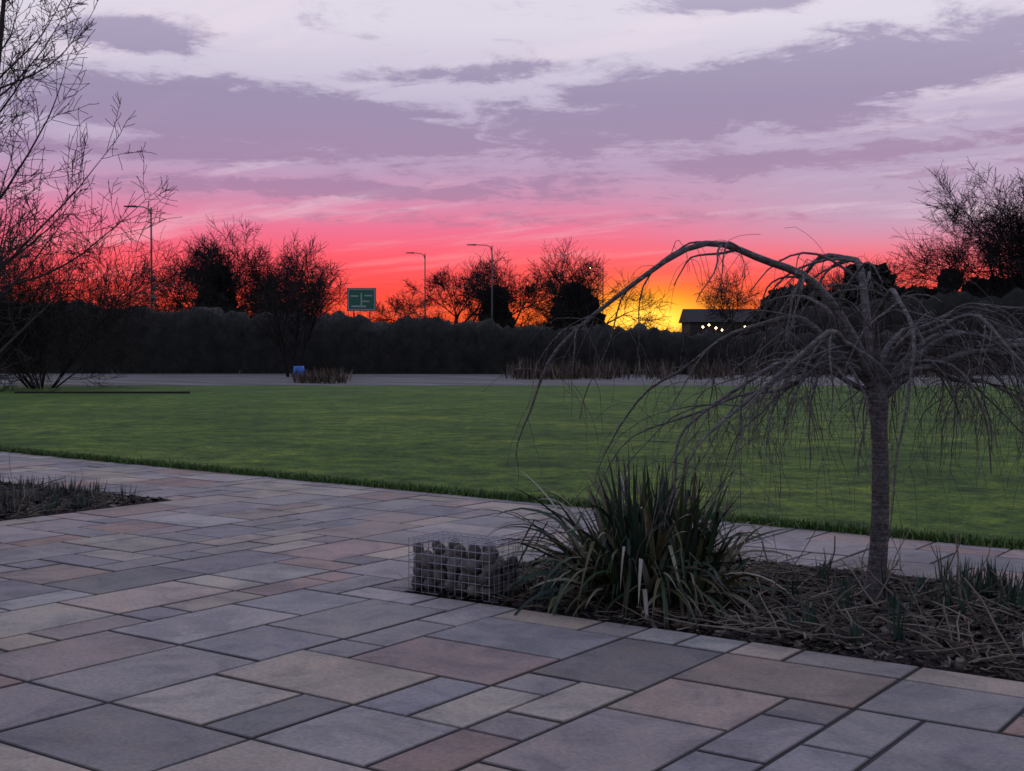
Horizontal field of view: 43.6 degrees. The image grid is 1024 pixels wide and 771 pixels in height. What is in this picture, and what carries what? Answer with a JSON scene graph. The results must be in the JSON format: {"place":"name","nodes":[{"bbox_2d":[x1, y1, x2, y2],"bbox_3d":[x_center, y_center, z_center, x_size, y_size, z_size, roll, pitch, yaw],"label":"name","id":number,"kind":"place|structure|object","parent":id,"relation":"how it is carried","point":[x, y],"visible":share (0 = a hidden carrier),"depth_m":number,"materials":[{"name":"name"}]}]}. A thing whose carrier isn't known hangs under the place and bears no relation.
{"place":"outdoors","nodes":[
{"label":"outdoors","id":0,"kind":"place"},
{"bbox_2d":[0,487,163,520],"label":"bed soil","id":1,"kind":"structure","parent":0,"point":[92,508],"depth_m":12.16,"materials":[{"name":"brown soil"}]},
{"bbox_2d":[0,0,179,380],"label":"young tree","id":2,"kind":"object","parent":1,"relation":"on","point":[21,249],"visible":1,"depth_m":12.98,"materials":[{"name":"brown plant"}]},
{"bbox_2d":[0,452,1023,770],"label":"patio paving","id":3,"kind":"structure","parent":0,"point":[120,602],"depth_m":6.07,"materials":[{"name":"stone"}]},
{"bbox_2d":[0,386,1023,679],"bbox_3d":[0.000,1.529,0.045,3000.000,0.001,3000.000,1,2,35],"label":"lawn","id":4,"kind":"structure","parent":0,"point":[462,420],"depth_m":25.95,"materials":[{"name":"green plant"}]},
{"bbox_2d":[0,185,201,391],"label":"shrub","id":5,"kind":"object","parent":4,"relation":"on","point":[36,345],"visible":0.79,"depth_m":47.60,"materials":[{"name":"brown plant"}]},
{"bbox_2d":[14,391,189,392],"bbox_3d":[-13.809,0.234,43.164,5.901,0.065,0.120,0,2,0],"label":"lawn timber edging","id":6,"kind":"object","parent":4,"relation":"on","point":[102,392],"visible":1,"depth_m":43.10,"materials":[{"name":"grey"}]},
{"bbox_2d":[406,252,425,316],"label":"street lamp","id":7,"kind":"object","parent":4,"relation":"on","point":[424,255],"visible":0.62,"depth_m":140.05,"materials":[{"name":"grey metal"}]},
{"bbox_2d":[467,244,492,317],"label":"street lamp","id":8,"kind":"object","parent":4,"relation":"on","point":[491,247],"visible":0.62,"depth_m":128.05,"materials":[{"name":"grey metal"}]},
{"bbox_2d":[0,427,1023,548],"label":"lawn edge","id":9,"kind":"object","parent":4,"relation":"on","point":[982,512],"depth_m":14.55,"materials":[{"name":"green plant"}]},
{"bbox_2d":[0,444,1023,549],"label":"lawn edge grass","id":10,"kind":"structure","parent":9,"relation":"on","point":[894,533],"depth_m":12.82,"materials":[{"name":"green plant"}]},
{"bbox_2d":[28,156,1023,336],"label":"bare trees","id":11,"kind":"object","parent":4,"relation":"on","point":[1001,247],"visible":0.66,"depth_m":122.45,"materials":[{"name":"black plant"}]},
{"bbox_2d":[191,262,1023,331],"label":"evergreen trees","id":12,"kind":"object","parent":4,"relation":"on","point":[883,270],"visible":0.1,"depth_m":123.05,"materials":[{"name":"green plant"}]},
{"bbox_2d":[0,373,1023,385],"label":"road","id":13,"kind":"structure","parent":0,"point":[284,380],"depth_m":60.13,"materials":[{"name":"grey asphalt"}]},
{"bbox_2d":[124,205,180,308],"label":"street lamp","id":14,"kind":"object","parent":13,"relation":"on","point":[135,206],"visible":0.48,"depth_m":95.03,"materials":[{"name":"grey metal"}]},
{"bbox_2d":[237,235,339,376],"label":"tree by hedge","id":15,"kind":"object","parent":13,"relation":"on","point":[308,314],"visible":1,"depth_m":67.00,"materials":[{"name":"black plant"}]},
{"bbox_2d":[293,366,304,375],"bbox_3d":[-10.350,-0.616,62.189,0.580,0.650,0.565,1,2,35],"label":"blue barrel","id":16,"kind":"object","parent":13,"relation":"on","point":[298,368],"visible":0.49,"depth_m":61.97,"materials":[{"name":"blue plastic"}]},
{"bbox_2d":[0,297,1023,374],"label":"hedge","id":17,"kind":"object","parent":13,"relation":"on","point":[211,340],"visible":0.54,"depth_m":75.44,"materials":[{"name":"green plant"}]},
{"bbox_2d":[3,355,1022,383],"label":"dry grass","id":18,"kind":"structure","parent":13,"relation":"on","point":[553,372],"depth_m":63.53,"materials":[{"name":"brown plant"}]},
{"bbox_2d":[765,285,1023,335],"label":"tall hedge","id":19,"kind":"object","parent":13,"relation":"on","point":[952,300],"visible":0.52,"depth_m":89.82,"materials":[{"name":"green plant"}]},
{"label":"road sign posts","id":20,"kind":"object","parent":13,"relation":"on","visible":0},
{"bbox_2d":[347,288,375,310],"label":"road sign","id":21,"kind":"object","parent":20,"relation":"attached to","point":[361,299],"visible":1,"depth_m":105.03,"materials":[{"name":"green metal"}]},
{"bbox_2d":[0,0,1023,331],"label":"sky","id":22,"kind":"structure","parent":0,"point":[381,131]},
{"bbox_2d":[682,322,755,336],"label":"building walls","id":23,"kind":"structure","parent":0,"point":[694,327],"depth_m":239.90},
{"bbox_2d":[678,309,759,322],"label":"building roof","id":24,"kind":"structure","parent":23,"relation":"on","point":[692,315],"depth_m":242.45,"materials":[{"name":"grey"}]},
{"bbox_2d":[416,551,1023,681],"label":"bed soil","id":25,"kind":"structure","parent":0,"point":[733,636],"depth_m":6.86,"materials":[{"name":"brown soil"}]},
{"bbox_2d":[408,530,522,601],"bbox_3d":[-0.293,1.106,7.881,0.645,0.339,0.383,1,2,35],"label":"gabion cage","id":26,"kind":"object","parent":25,"relation":"on","point":[456,567],"visible":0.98,"depth_m":7.77,"materials":[{"name":"grey stone"}]},
{"bbox_2d":[0,454,1023,679],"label":"mulch chips","id":27,"kind":"object","parent":25,"relation":"on","point":[932,657],"visible":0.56,"depth_m":7.11,"materials":[{"name":"brown wood"}]},
{"bbox_2d":[0,472,1023,644],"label":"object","id":28,"kind":"object","parent":25,"relation":"on","point":[991,579],"visible":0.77,"depth_m":7.68,"materials":[{"name":"green plant"}]},
{"bbox_2d":[482,453,815,634],"bbox_3d":[0.810,1.002,7.634,2.113,1.226,2.220,1,2,35],"label":"phormium plant","id":29,"kind":"object","parent":25,"relation":"on","point":[690,578],"visible":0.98,"depth_m":7.37,"materials":[{"name":"green plant"}]},
{"bbox_2d":[483,227,1023,599],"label":"weeping tree","id":30,"kind":"object","parent":25,"relation":"on","point":[877,375],"visible":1,"depth_m":7.53,"materials":[{"name":"brown plant"}]}
]}

